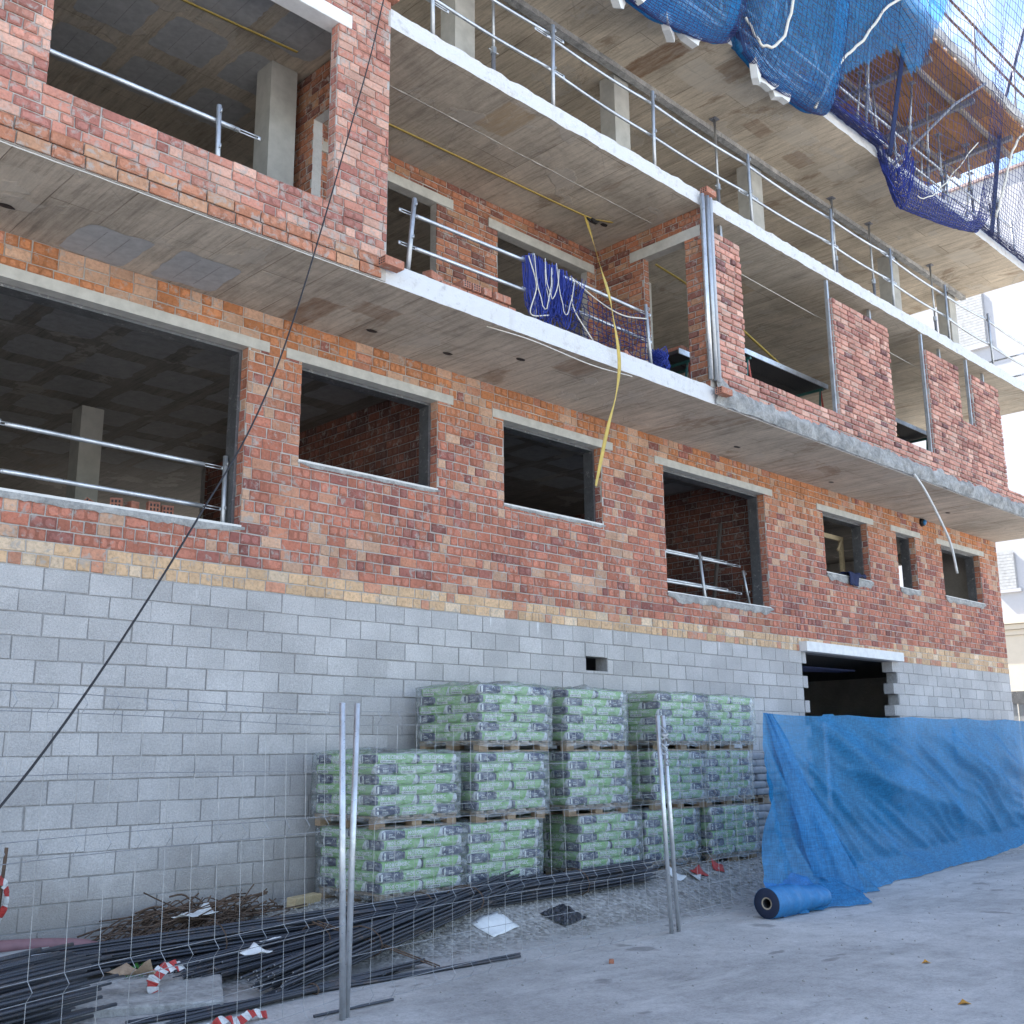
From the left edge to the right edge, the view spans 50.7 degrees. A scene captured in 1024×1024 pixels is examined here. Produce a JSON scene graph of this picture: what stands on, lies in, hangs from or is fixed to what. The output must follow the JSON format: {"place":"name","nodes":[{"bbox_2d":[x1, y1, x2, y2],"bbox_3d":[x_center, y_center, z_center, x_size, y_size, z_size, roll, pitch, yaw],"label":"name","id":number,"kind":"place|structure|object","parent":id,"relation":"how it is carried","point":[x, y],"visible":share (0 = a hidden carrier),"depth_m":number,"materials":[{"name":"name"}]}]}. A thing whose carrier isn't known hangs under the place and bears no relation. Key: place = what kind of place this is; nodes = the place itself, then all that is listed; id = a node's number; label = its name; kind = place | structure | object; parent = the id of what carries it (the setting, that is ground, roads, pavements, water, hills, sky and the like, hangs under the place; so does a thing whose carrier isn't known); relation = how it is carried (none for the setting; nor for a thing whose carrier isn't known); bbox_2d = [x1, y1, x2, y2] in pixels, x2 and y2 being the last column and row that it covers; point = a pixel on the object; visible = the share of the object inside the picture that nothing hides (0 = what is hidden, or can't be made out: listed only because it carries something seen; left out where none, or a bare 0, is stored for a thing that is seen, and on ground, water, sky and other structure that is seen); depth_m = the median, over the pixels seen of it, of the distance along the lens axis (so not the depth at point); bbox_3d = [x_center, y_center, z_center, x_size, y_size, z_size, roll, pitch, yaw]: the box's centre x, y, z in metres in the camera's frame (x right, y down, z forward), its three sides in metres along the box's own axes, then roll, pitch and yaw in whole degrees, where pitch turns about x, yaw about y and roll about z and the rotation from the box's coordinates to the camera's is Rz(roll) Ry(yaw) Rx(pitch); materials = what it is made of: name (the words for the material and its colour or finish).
{"place":"outdoors","nodes":[
{"label":"outdoors","id":0,"kind":"place"},
{"bbox_2d":[53,844,1023,1023],"bbox_3d":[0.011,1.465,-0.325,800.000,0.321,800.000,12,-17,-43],"label":"ground","id":1,"kind":"structure","parent":0,"point":[652,986],"depth_m":8.56,"materials":[{"name":"concrete"}]},
{"bbox_2d":[0,848,7,907],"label":"steel stake","id":2,"kind":"object","parent":1,"relation":"on","point":[4,866],"visible":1,"depth_m":8.38,"materials":[{"name":"metal"}]},
{"bbox_2d":[0,875,8,920],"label":"barrier tape","id":3,"kind":"object","parent":2,"relation":"attached to","point":[5,888],"visible":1,"depth_m":8.31,"materials":[{"name":"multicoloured plastic"}]},
{"bbox_2d":[0,960,90,1012],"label":"rebar bundle","id":4,"kind":"object","parent":1,"relation":"on","point":[61,992],"visible":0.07,"depth_m":6.92,"materials":[{"name":"metal"}]},
{"bbox_2d":[106,959,156,975],"bbox_3d":[-2.564,3.060,7.287,0.321,0.113,0.102,-3,-13,11],"label":"board scrap","id":5,"kind":"object","parent":4,"relation":"on","point":[125,969],"visible":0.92,"depth_m":7.26,"materials":[{"name":"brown wood"}]},
{"bbox_2d":[0,938,97,952],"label":"hose","id":6,"kind":"object","parent":1,"relation":"on","point":[13,945],"visible":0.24,"depth_m":8.45,"materials":[{"name":"plastic"}]},
{"bbox_2d":[0,942,118,1023],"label":"rebar bundle","id":7,"kind":"object","parent":1,"relation":"on","point":[13,968],"visible":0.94,"depth_m":6.44,"materials":[{"name":"metal"}]},
{"bbox_2d":[48,974,223,1020],"bbox_3d":[-2.541,3.302,7.357,1.100,0.099,0.751,3,-13,-16],"label":"concrete slab","id":8,"kind":"object","parent":1,"relation":"on","point":[172,994],"depth_m":7.24,"materials":[{"name":"concrete"}]},
{"bbox_2d":[146,959,185,993],"bbox_3d":[-2.414,3.263,7.539,0.211,0.222,0.468,1,-13,-8],"label":"barrier tape","id":9,"kind":"object","parent":1,"relation":"on","point":[153,981],"visible":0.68,"depth_m":7.47,"materials":[{"name":"multicoloured plastic"}]},
{"bbox_2d":[0,685,345,1023],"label":"fence panel","id":10,"kind":"object","parent":1,"relation":"on","point":[342,861],"visible":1,"depth_m":6.22,"materials":[{"name":"metal"}]},
{"bbox_2d":[77,884,306,941],"bbox_3d":[-2.805,3.504,9.300,2.042,0.448,0.800,12,-17,-43],"label":"wire heap","id":11,"kind":"object","parent":1,"relation":"on","point":[169,922],"visible":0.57,"depth_m":9.33,"materials":[{"name":"metal"}]},
{"bbox_2d":[171,902,218,917],"bbox_3d":[-2.712,3.415,9.260,0.132,0.078,0.421,-8,-15,30],"label":"plastic scrap","id":12,"kind":"object","parent":11,"relation":"on","point":[198,913],"visible":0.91,"depth_m":9.31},
{"bbox_2d":[207,1009,267,1023],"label":"barrier tape","id":13,"kind":"object","parent":1,"relation":"on","point":[245,1017],"visible":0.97,"depth_m":6.74,"materials":[{"name":"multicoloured plastic"}]},
{"bbox_2d":[164,958,425,1023],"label":"rebar bundle","id":14,"kind":"object","parent":1,"relation":"on","point":[215,1011],"visible":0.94,"depth_m":7.32,"materials":[{"name":"metal"}]},
{"bbox_2d":[125,952,520,1023],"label":"rebar bundle","id":15,"kind":"object","parent":1,"relation":"on","point":[172,1015],"visible":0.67,"depth_m":7.94,"materials":[{"name":"metal"}]},
{"bbox_2d":[32,858,658,981],"bbox_3d":[-0.897,3.626,9.879,6.843,0.415,0.536,10,-17,-40],"label":"rebar bundle","id":16,"kind":"object","parent":1,"relation":"on","point":[117,949],"visible":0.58,"depth_m":8.81,"materials":[{"name":"metal"}]},
{"bbox_2d":[313,998,393,1017],"bbox_3d":[-1.036,3.265,7.121,0.020,0.019,0.650,-12,-17,43],"label":"steel bar","id":17,"kind":"object","parent":1,"relation":"on","point":[354,1007],"visible":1,"depth_m":7.14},
{"bbox_2d":[166,872,552,978],"bbox_3d":[-1.024,3.536,9.391,0.386,0.436,4.455,-11,-16,38],"label":"rebar bundle","id":18,"kind":"object","parent":1,"relation":"on","point":[226,965],"visible":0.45,"depth_m":8.36,"materials":[{"name":"metal"}]},
{"bbox_2d":[317,920,439,966],"bbox_3d":[-1.061,3.421,8.572,0.997,0.339,0.027,-2,-13,5],"label":"bent wire","id":19,"kind":"object","parent":1,"relation":"on","point":[387,946],"visible":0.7,"depth_m":8.54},
{"bbox_2d":[240,869,535,995],"bbox_3d":[-0.835,3.483,9.203,0.415,0.501,4.031,-7,-14,26],"label":"rebar bundle","id":20,"kind":"object","parent":1,"relation":"on","point":[391,932],"visible":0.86,"depth_m":8.56,"materials":[{"name":"metal"}]},
{"bbox_2d":[240,942,271,954],"bbox_3d":[-1.846,3.156,7.804,0.161,0.060,0.201,-4,-13,16],"label":"paper scrap","id":21,"kind":"object","parent":20,"relation":"on","point":[252,950],"visible":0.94,"depth_m":7.81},
{"bbox_2d":[314,818,467,901],"bbox_3d":[-1.178,3.378,10.539,1.074,0.739,1.059,12,-17,-43],"label":"bag pallet","id":22,"kind":"object","parent":1,"relation":"on","point":[437,859],"visible":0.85,"depth_m":10.20,"materials":[{"name":"green plastic"}]},
{"bbox_2d":[310,747,461,829],"bbox_3d":[-1.242,2.697,10.656,1.072,0.750,1.058,12,-17,-43],"label":"bag pallet","id":23,"kind":"object","parent":22,"relation":"on","point":[431,783],"visible":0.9,"depth_m":10.35,"materials":[{"name":"green plastic"}]},
{"bbox_2d":[403,813,543,886],"bbox_3d":[-0.411,3.530,11.277,1.072,0.750,1.058,12,-17,-43],"label":"bag pallet","id":24,"kind":"object","parent":1,"relation":"on","point":[487,849],"visible":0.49,"depth_m":10.95,"materials":[{"name":"green plastic"}]},
{"bbox_2d":[419,746,549,822],"bbox_3d":[-0.345,2.876,11.493,1.059,0.751,1.071,-13,-17,43],"label":"bag pallet","id":25,"kind":"object","parent":24,"relation":"on","point":[505,790],"visible":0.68,"depth_m":11.08,"materials":[{"name":"green plastic"}]},
{"bbox_2d":[415,680,552,751],"bbox_3d":[-0.306,2.217,11.710,1.071,0.751,1.059,11,-17,-43],"label":"bag pallet","id":26,"kind":"object","parent":25,"relation":"on","point":[480,700],"visible":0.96,"depth_m":11.39,"materials":[{"name":"green plastic"}]},
{"bbox_2d":[471,911,519,936],"bbox_3d":[-0.152,3.781,9.919,0.261,0.154,0.420,-9,-15,33],"label":"paper scrap","id":27,"kind":"object","parent":1,"relation":"on","point":[495,919],"visible":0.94,"depth_m":9.91,"materials":[{"name":"paper"}]},
{"bbox_2d":[346,703,673,1017],"bbox_3d":[0.206,2.596,8.657,0.083,1.982,4.077,-10,-16,37],"label":"fence panel","id":28,"kind":"object","parent":1,"relation":"on","point":[352,849],"visible":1,"depth_m":8.06,"materials":[{"name":"metal"}]},
{"bbox_2d":[660,717,669,765],"bbox_3d":[1.450,2.203,10.357,0.125,0.470,0.111,12,-17,-43],"label":"wire tie","id":29,"kind":"object","parent":28,"relation":"attached to","point":[665,734],"visible":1,"depth_m":10.33,"materials":[{"name":"metal"}]},
{"bbox_2d":[0,0,1023,940],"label":"apartment building","id":30,"kind":"structure","parent":1,"relation":"on","point":[416,498],"depth_m":13.10,"materials":[{"name":"brick"}]},
{"bbox_2d":[0,419,227,521],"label":"guardrail","id":31,"kind":"object","parent":30,"relation":"on","point":[223,468],"visible":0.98,"depth_m":10.27,"materials":[{"name":"metal"}]},
{"bbox_2d":[146,501,159,511],"bbox_3d":[-3.554,0.023,10.686,0.115,0.243,0.092,8,-15,-33],"label":"loose brick","id":32,"kind":"object","parent":30,"relation":"on","point":[152,506],"visible":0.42,"depth_m":10.67,"materials":[{"name":"orange brick"}]},
{"bbox_2d":[49,48,260,155],"bbox_3d":[-3.494,-3.500,9.030,3.211,0.801,0.116,12,-17,-43],"label":"guardrail","id":33,"kind":"object","parent":30,"relation":"on","point":[218,121],"visible":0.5,"depth_m":9.56,"materials":[{"name":"metal"}]},
{"bbox_2d":[0,0,383,807],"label":"cable","id":34,"kind":"object","parent":30,"relation":"attached to","point":[216,486],"visible":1,"depth_m":6.75,"materials":[{"name":"black rubber"}]},
{"bbox_2d":[181,0,297,52],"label":"strap","id":35,"kind":"object","parent":30,"relation":"attached to","point":[238,25],"visible":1,"depth_m":11.19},
{"bbox_2d":[378,254,403,272],"bbox_3d":[-1.194,-2.454,10.688,0.115,0.092,0.243,-12,-17,42],"label":"loose brick","id":36,"kind":"object","parent":30,"relation":"on","point":[390,263],"visible":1,"depth_m":10.64,"materials":[{"name":"orange brick"}]},
{"bbox_2d":[422,270,443,280],"bbox_3d":[-0.843,-2.490,11.526,0.115,0.090,0.240,-7,-14,27],"label":"loose brick","id":37,"kind":"object","parent":30,"relation":"on","point":[431,274],"visible":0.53,"depth_m":11.44,"materials":[{"name":"orange brick"}]},
{"bbox_2d":[488,2,498,69],"bbox_3d":[-0.248,-6.076,14.533,0.180,2.828,0.130,12,-17,-43],"label":"steel prop","id":38,"kind":"object","parent":30,"relation":"on","point":[493,51],"visible":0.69,"depth_m":14.55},
{"bbox_2d":[389,123,612,222],"bbox_3d":[-0.371,-4.465,14.026,4.811,0.065,0.073,10,-16,-40],"label":"strap","id":39,"kind":"object","parent":30,"relation":"attached to","point":[463,159],"visible":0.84,"depth_m":14.09,"materials":[{"name":"fabric"}]},
{"bbox_2d":[398,197,652,363],"bbox_3d":[0.348,-2.571,12.544,4.181,0.875,0.125,12,-17,-43],"label":"guardrail","id":40,"kind":"object","parent":30,"relation":"on","point":[413,214],"visible":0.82,"depth_m":11.99,"materials":[{"name":"metal"}]},
{"bbox_2d":[522,253,649,362],"bbox_3d":[0.970,-2.405,13.118,2.290,0.833,0.282,12,-17,-43],"label":"safety net","id":41,"kind":"object","parent":40,"relation":"hanging from","point":[552,285],"visible":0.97,"depth_m":12.66,"materials":[{"name":"fabric"}]},
{"bbox_2d":[486,326,632,376],"bbox_3d":[0.640,-1.833,12.553,2.403,0.084,0.114,11,-17,-41],"label":"wire","id":42,"kind":"object","parent":30,"relation":"hanging from","point":[556,350],"visible":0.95,"depth_m":12.37,"materials":[{"name":"white plastic"}]},
{"bbox_2d":[584,216,620,486],"bbox_3d":[1.163,-2.236,13.787,0.364,4.414,2.024,-1,-13,3],"label":"strap","id":43,"kind":"object","parent":30,"relation":"hanging from","point":[617,386],"visible":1,"depth_m":12.97,"materials":[{"name":"fabric"}]},
{"bbox_2d":[647,346,670,369],"bbox_3d":[1.907,-1.957,14.062,0.294,0.368,0.311,12,-17,-43],"label":"net heap","id":44,"kind":"object","parent":30,"relation":"on","point":[657,356],"visible":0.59,"depth_m":13.98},
{"bbox_2d":[657,348,690,378],"bbox_3d":[2.455,-1.838,15.843,0.795,0.824,0.620,12,-17,-43],"label":"trestle scaffold","id":45,"kind":"object","parent":30,"relation":"on","point":[679,360],"visible":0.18,"depth_m":15.67,"materials":[{"name":"metal"}]},
{"bbox_2d":[700,186,715,198],"bbox_3d":[2.761,-4.494,15.207,0.115,0.092,0.243,-12,-17,41],"label":"loose brick","id":46,"kind":"object","parent":30,"relation":"on","point":[707,190],"visible":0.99,"depth_m":15.14,"materials":[{"name":"orange brick"}]},
{"bbox_2d":[666,549,750,603],"bbox_3d":[2.842,1.150,16.704,2.934,1.098,0.175,12,-17,-43],"label":"guardrail","id":47,"kind":"object","parent":30,"relation":"on","point":[700,558],"visible":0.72,"depth_m":16.84,"materials":[{"name":"metal"}]},
{"bbox_2d":[699,193,721,382],"bbox_3d":[2.726,-3.099,14.839,0.254,2.720,0.073,10,-16,-39],"label":"guide pole","id":48,"kind":"object","parent":30,"relation":"attached to","point":[710,287],"visible":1,"depth_m":14.80,"materials":[{"name":"metal"}]},
{"bbox_2d":[709,116,720,202],"bbox_3d":[3.458,-5.313,18.100,0.180,2.828,0.130,12,-17,-43],"label":"steel prop","id":49,"kind":"object","parent":30,"relation":"on","point":[714,119],"visible":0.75,"depth_m":18.23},
{"bbox_2d":[712,523,721,597],"bbox_3d":[3.417,1.069,18.089,0.473,1.867,0.040,12,-17,-43],"label":"leaning board","id":50,"kind":"object","parent":30,"relation":"on","point":[716,571],"visible":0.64,"depth_m":18.19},
{"bbox_2d":[655,264,780,363],"bbox_3d":[3.346,-3.015,16.765,3.116,0.905,0.208,10,-16,-40],"label":"strap","id":51,"kind":"object","parent":30,"relation":"attached to","point":[745,332],"visible":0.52,"depth_m":17.09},
{"bbox_2d":[715,386,732,397],"bbox_3d":[2.854,-1.618,14.554,0.243,0.092,0.115,12,-17,-43],"label":"loose brick","id":52,"kind":"object","parent":30,"relation":"on","point":[722,391],"visible":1,"depth_m":14.50,"materials":[{"name":"orange brick"}]},
{"bbox_2d":[426,0,1023,376],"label":"guardrail","id":53,"kind":"object","parent":30,"relation":"on","point":[554,72],"visible":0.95,"depth_m":15.66,"materials":[{"name":"metal"}]},
{"bbox_2d":[744,348,827,406],"bbox_3d":[4.111,-1.684,17.407,2.645,1.173,0.820,12,-17,-43],"label":"trestle scaffold","id":54,"kind":"object","parent":30,"relation":"on","point":[768,371],"visible":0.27,"depth_m":17.54,"materials":[{"name":"metal"}]},
{"bbox_2d":[823,280,837,412],"bbox_3d":[5.105,-2.471,17.267,0.050,2.650,0.050,12,-17,-43],"label":"guide post","id":55,"kind":"object","parent":30,"relation":"on","point":[830,347],"visible":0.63,"depth_m":17.29,"materials":[{"name":"metal"}]},
{"bbox_2d":[826,196,838,272],"bbox_3d":[6.237,-4.741,20.775,0.180,2.828,0.130,12,-17,-43],"label":"steel prop","id":56,"kind":"object","parent":30,"relation":"on","point":[831,198],"visible":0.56,"depth_m":20.91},
{"bbox_2d":[824,533,845,571],"bbox_3d":[5.972,1.040,20.251,1.100,1.295,0.080,12,-17,-43],"label":"timber prop","id":57,"kind":"object","parent":30,"relation":"on","point":[840,547],"visible":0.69,"depth_m":20.59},
{"bbox_2d":[838,571,866,585],"bbox_3d":[6.158,1.238,19.622,0.639,0.275,0.310,12,-17,-43],"label":"cloth","id":58,"kind":"object","parent":30,"relation":"on","point":[854,578],"visible":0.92,"depth_m":19.45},
{"bbox_2d":[691,0,1023,184],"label":"formwork deck","id":59,"kind":"structure","parent":30,"relation":"attached to","point":[948,103],"depth_m":22.17,"materials":[{"name":"brown wood"}]},
{"bbox_2d":[890,82,986,167],"bbox_3d":[8.317,-7.528,20.841,3.624,3.138,0.122,8,-15,-35],"label":"brace pole","id":60,"kind":"object","parent":59,"relation":"attached to","point":[944,114],"visible":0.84,"depth_m":20.69,"materials":[{"name":"metal"}]},
{"bbox_2d":[928,0,1023,105],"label":"guardrail","id":61,"kind":"object","parent":59,"relation":"on","point":[974,41],"visible":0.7,"depth_m":22.42,"materials":[{"name":"metal"}]},
{"bbox_2d":[702,0,1014,246],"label":"guardrail","id":62,"kind":"object","parent":30,"relation":"on","point":[925,157],"visible":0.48,"depth_m":21.09,"materials":[{"name":"metal"}]},
{"bbox_2d":[864,32,873,136],"bbox_3d":[6.618,-7.802,20.124,0.180,2.359,0.412,12,-17,-43],"label":"steel prop","id":63,"kind":"object","parent":30,"relation":"on","point":[867,96],"visible":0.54,"depth_m":20.10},
{"bbox_2d":[864,222,875,295],"bbox_3d":[7.306,-4.521,21.804,0.180,2.828,0.130,12,-17,-43],"label":"steel prop","id":64,"kind":"object","parent":30,"relation":"on","point":[873,280],"visible":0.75,"depth_m":21.92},
{"bbox_2d":[885,43,905,156],"bbox_3d":[7.853,-9.883,20.830,2.001,6.829,0.730,-3,-13,11],"label":"net pole","id":65,"kind":"object","parent":30,"relation":"attached to","point":[897,90],"visible":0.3,"depth_m":20.38,"materials":[{"name":"metal"}]},
{"bbox_2d":[895,417,927,449],"bbox_3d":[7.284,-1.009,20.672,2.045,1.222,0.820,12,-17,-43],"label":"trestle scaffold","id":66,"kind":"object","parent":30,"relation":"on","point":[908,432],"visible":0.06,"depth_m":20.89,"materials":[{"name":"metal"}]},
{"bbox_2d":[907,81,915,168],"bbox_3d":[7.904,-7.511,21.477,0.519,2.360,0.174,4,-13,-19],"label":"steel prop","id":67,"kind":"object","parent":30,"relation":"on","point":[911,90],"visible":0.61,"depth_m":21.58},
{"bbox_2d":[918,334,932,451],"bbox_3d":[7.507,-1.977,19.579,0.050,2.650,0.050,12,-17,-43],"label":"guide post","id":68,"kind":"object","parent":30,"relation":"on","point":[925,393],"visible":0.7,"depth_m":19.60,"materials":[{"name":"metal"}]},
{"bbox_2d":[923,102,929,186],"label":"steel prop","id":69,"kind":"object","parent":30,"relation":"on","point":[928,149],"visible":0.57,"depth_m":22.32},
{"bbox_2d":[926,263,937,331],"bbox_3d":[9.302,-4.110,23.724,0.180,2.828,0.130,12,-17,-43],"label":"steel prop","id":70,"kind":"object","parent":30,"relation":"on","point":[933,302],"visible":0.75,"depth_m":23.84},
{"bbox_2d":[913,473,957,573],"bbox_3d":[7.375,0.211,18.722,0.087,1.567,1.482,-12,-17,42],"label":"hose","id":71,"kind":"object","parent":30,"relation":"hanging from","point":[938,516],"visible":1,"depth_m":18.78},
{"bbox_2d":[963,359,972,424],"bbox_3d":[8.897,-1.691,20.916,0.050,2.650,0.050,12,-17,-43],"label":"guide post","id":72,"kind":"object","parent":30,"relation":"on","point":[968,392],"visible":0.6,"depth_m":21.04,"materials":[{"name":"metal"}]},
{"bbox_2d":[990,24,1023,234],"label":"net pole","id":73,"kind":"object","parent":30,"relation":"attached to","point":[1006,95],"visible":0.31,"depth_m":23.89,"materials":[{"name":"metal"}]},
{"bbox_2d":[628,0,1023,262],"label":"safety net","id":74,"kind":"object","parent":73,"relation":"hanging from","point":[975,225],"visible":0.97,"depth_m":19.54,"materials":[{"name":"fabric"}]},
{"bbox_2d":[660,12,674,41],"bbox_3d":[2.175,-6.823,15.149,0.115,0.277,0.585,-5,-13,18],"label":"foam chunk","id":75,"kind":"object","parent":74,"relation":"in","point":[668,32],"visible":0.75,"depth_m":15.12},
{"bbox_2d":[675,22,701,48],"bbox_3d":[2.508,-6.810,15.473,0.491,0.244,0.122,8,-15,-33],"label":"foam chunk","id":76,"kind":"object","parent":74,"relation":"in","point":[690,42],"visible":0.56,"depth_m":15.44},
{"bbox_2d":[625,0,815,114],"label":"debris cloth","id":77,"kind":"object","parent":74,"relation":"in","point":[737,47],"visible":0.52,"depth_m":16.39,"materials":[{"name":"fabric"}]},
{"bbox_2d":[749,48,761,84],"bbox_3d":[3.751,-6.838,16.652,0.113,0.583,0.353,-7,-14,27],"label":"foam chunk","id":78,"kind":"object","parent":74,"relation":"in","point":[755,73],"visible":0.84,"depth_m":16.55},
{"bbox_2d":[758,67,778,91],"bbox_3d":[3.961,-6.759,16.900,0.542,0.356,0.110,8,-15,-33],"label":"foam chunk","id":79,"kind":"object","parent":74,"relation":"in","point":[765,85],"visible":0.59,"depth_m":16.86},
{"bbox_2d":[768,89,790,104],"bbox_3d":[4.219,-6.641,17.119,0.479,0.316,0.140,6,-14,-28],"label":"foam chunk","id":80,"kind":"object","parent":74,"relation":"in","point":[774,94],"visible":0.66,"depth_m":17.07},
{"bbox_2d":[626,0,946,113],"bbox_3d":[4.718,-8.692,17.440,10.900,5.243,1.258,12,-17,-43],"label":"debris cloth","id":81,"kind":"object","parent":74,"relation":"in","point":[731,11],"visible":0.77,"depth_m":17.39,"materials":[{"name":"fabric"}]},
{"bbox_2d":[92,853,1023,1023],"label":"crushed stone","id":82,"kind":"object","parent":1,"relation":"on","point":[501,913],"visible":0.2,"depth_m":10.35,"materials":[{"name":"gravel"}]},
{"bbox_2d":[286,892,320,908],"bbox_3d":[-1.934,3.615,10.057,0.104,0.095,0.400,-6,-14,25],"label":"timber block","id":83,"kind":"object","parent":82,"relation":"on","point":[312,897],"depth_m":9.99,"materials":[{"name":"wood"}]},
{"bbox_2d":[540,904,585,925],"bbox_3d":[0.504,3.919,10.520,0.280,0.137,0.420,-9,-15,33],"label":"plastic sheet","id":84,"kind":"object","parent":1,"relation":"on","point":[565,920],"visible":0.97,"depth_m":10.51,"materials":[{"name":"plastic"}]},
{"bbox_2d":[517,808,643,874],"bbox_3d":[0.763,3.775,12.424,1.071,0.751,1.059,11,-17,-43],"label":"bag pallet","id":85,"kind":"object","parent":1,"relation":"on","point":[571,833],"visible":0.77,"depth_m":12.02,"materials":[{"name":"green plastic"}]},
{"bbox_2d":[516,746,631,816],"bbox_3d":[0.634,3.080,12.442,1.074,0.748,1.060,12,-17,-43],"label":"bag pallet","id":86,"kind":"object","parent":85,"relation":"on","point":[581,777],"visible":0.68,"depth_m":12.02,"materials":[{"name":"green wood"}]},
{"bbox_2d":[520,684,627,751],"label":"bag pallet","id":87,"kind":"object","parent":86,"relation":"on","point":[593,705],"visible":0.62,"depth_m":12.20,"materials":[{"name":"green wood"}]},
{"bbox_2d":[583,804,701,869],"bbox_3d":[1.567,3.945,13.211,1.074,0.748,1.060,12,-17,-44],"label":"bag pallet","id":88,"kind":"object","parent":1,"relation":"on","point":[680,829],"visible":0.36,"depth_m":12.91,"materials":[{"name":"green wood"}]},
{"bbox_2d":[591,747,708,810],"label":"bag pallet","id":89,"kind":"object","parent":88,"relation":"on","point":[694,768],"visible":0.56,"depth_m":13.09,"materials":[{"name":"green wood"}]},
{"bbox_2d":[599,690,710,750],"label":"bag pallet","id":90,"kind":"object","parent":89,"relation":"on","point":[645,707],"visible":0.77,"depth_m":13.29,"materials":[{"name":"green wood"}]},
{"bbox_2d":[665,800,760,862],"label":"bag pallet","id":91,"kind":"object","parent":1,"relation":"on","point":[730,820],"visible":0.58,"depth_m":13.63,"materials":[{"name":"green wood"}]},
{"bbox_2d":[640,746,754,806],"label":"bag pallet","id":92,"kind":"object","parent":91,"relation":"on","point":[727,764],"visible":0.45,"depth_m":13.84,"materials":[{"name":"green wood"}]},
{"bbox_2d":[688,693,756,749],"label":"bag pallet","id":93,"kind":"object","parent":92,"relation":"on","point":[725,710],"visible":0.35,"depth_m":14.04,"materials":[{"name":"green wood"}]},
{"bbox_2d":[661,716,768,931],"bbox_3d":[2.656,3.232,11.611,0.069,1.982,3.740,-11,-16,38],"label":"fence panel","id":94,"kind":"object","parent":1,"relation":"on","point":[672,848],"visible":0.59,"depth_m":10.40,"materials":[{"name":"metal"}]},
{"bbox_2d":[745,802,770,855],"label":"bag pallet","id":95,"kind":"object","parent":1,"relation":"on","point":[764,809],"visible":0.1,"depth_m":14.55,"materials":[{"name":"grey wood"}]},
{"bbox_2d":[711,752,770,803],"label":"bag pallet","id":96,"kind":"object","parent":95,"relation":"on","point":[760,794],"visible":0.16,"depth_m":14.71,"materials":[{"name":"grey wood"}]},
{"bbox_2d":[899,162,1023,720],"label":"white building","id":97,"kind":"structure","parent":1,"relation":"on","point":[1003,307],"depth_m":46.40,"materials":[{"name":"paint"}]},
{"bbox_2d":[1011,691,1023,720],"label":"metal gate","id":98,"kind":"structure","parent":1,"relation":"on","point":[1017,698],"depth_m":26.36,"materials":[{"name":"metal"}]},
{"bbox_3d":[5.367,3.929,14.846,4.771,1.980,0.531,12,-17,-43],"label":"fence panel","id":99,"kind":"object","parent":1,"relation":"on","visible":0},
{"bbox_2d":[754,713,1023,918],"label":"shade cloth","id":100,"kind":"object","parent":99,"relation":"hanging from","point":[860,806],"visible":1,"depth_m":13.85,"materials":[{"name":"plastic"}]},
{"bbox_2d":[913,0,1023,193],"label":"sky","id":101,"kind":"structure","parent":0,"point":[972,12],"materials":[{"name":"white"}]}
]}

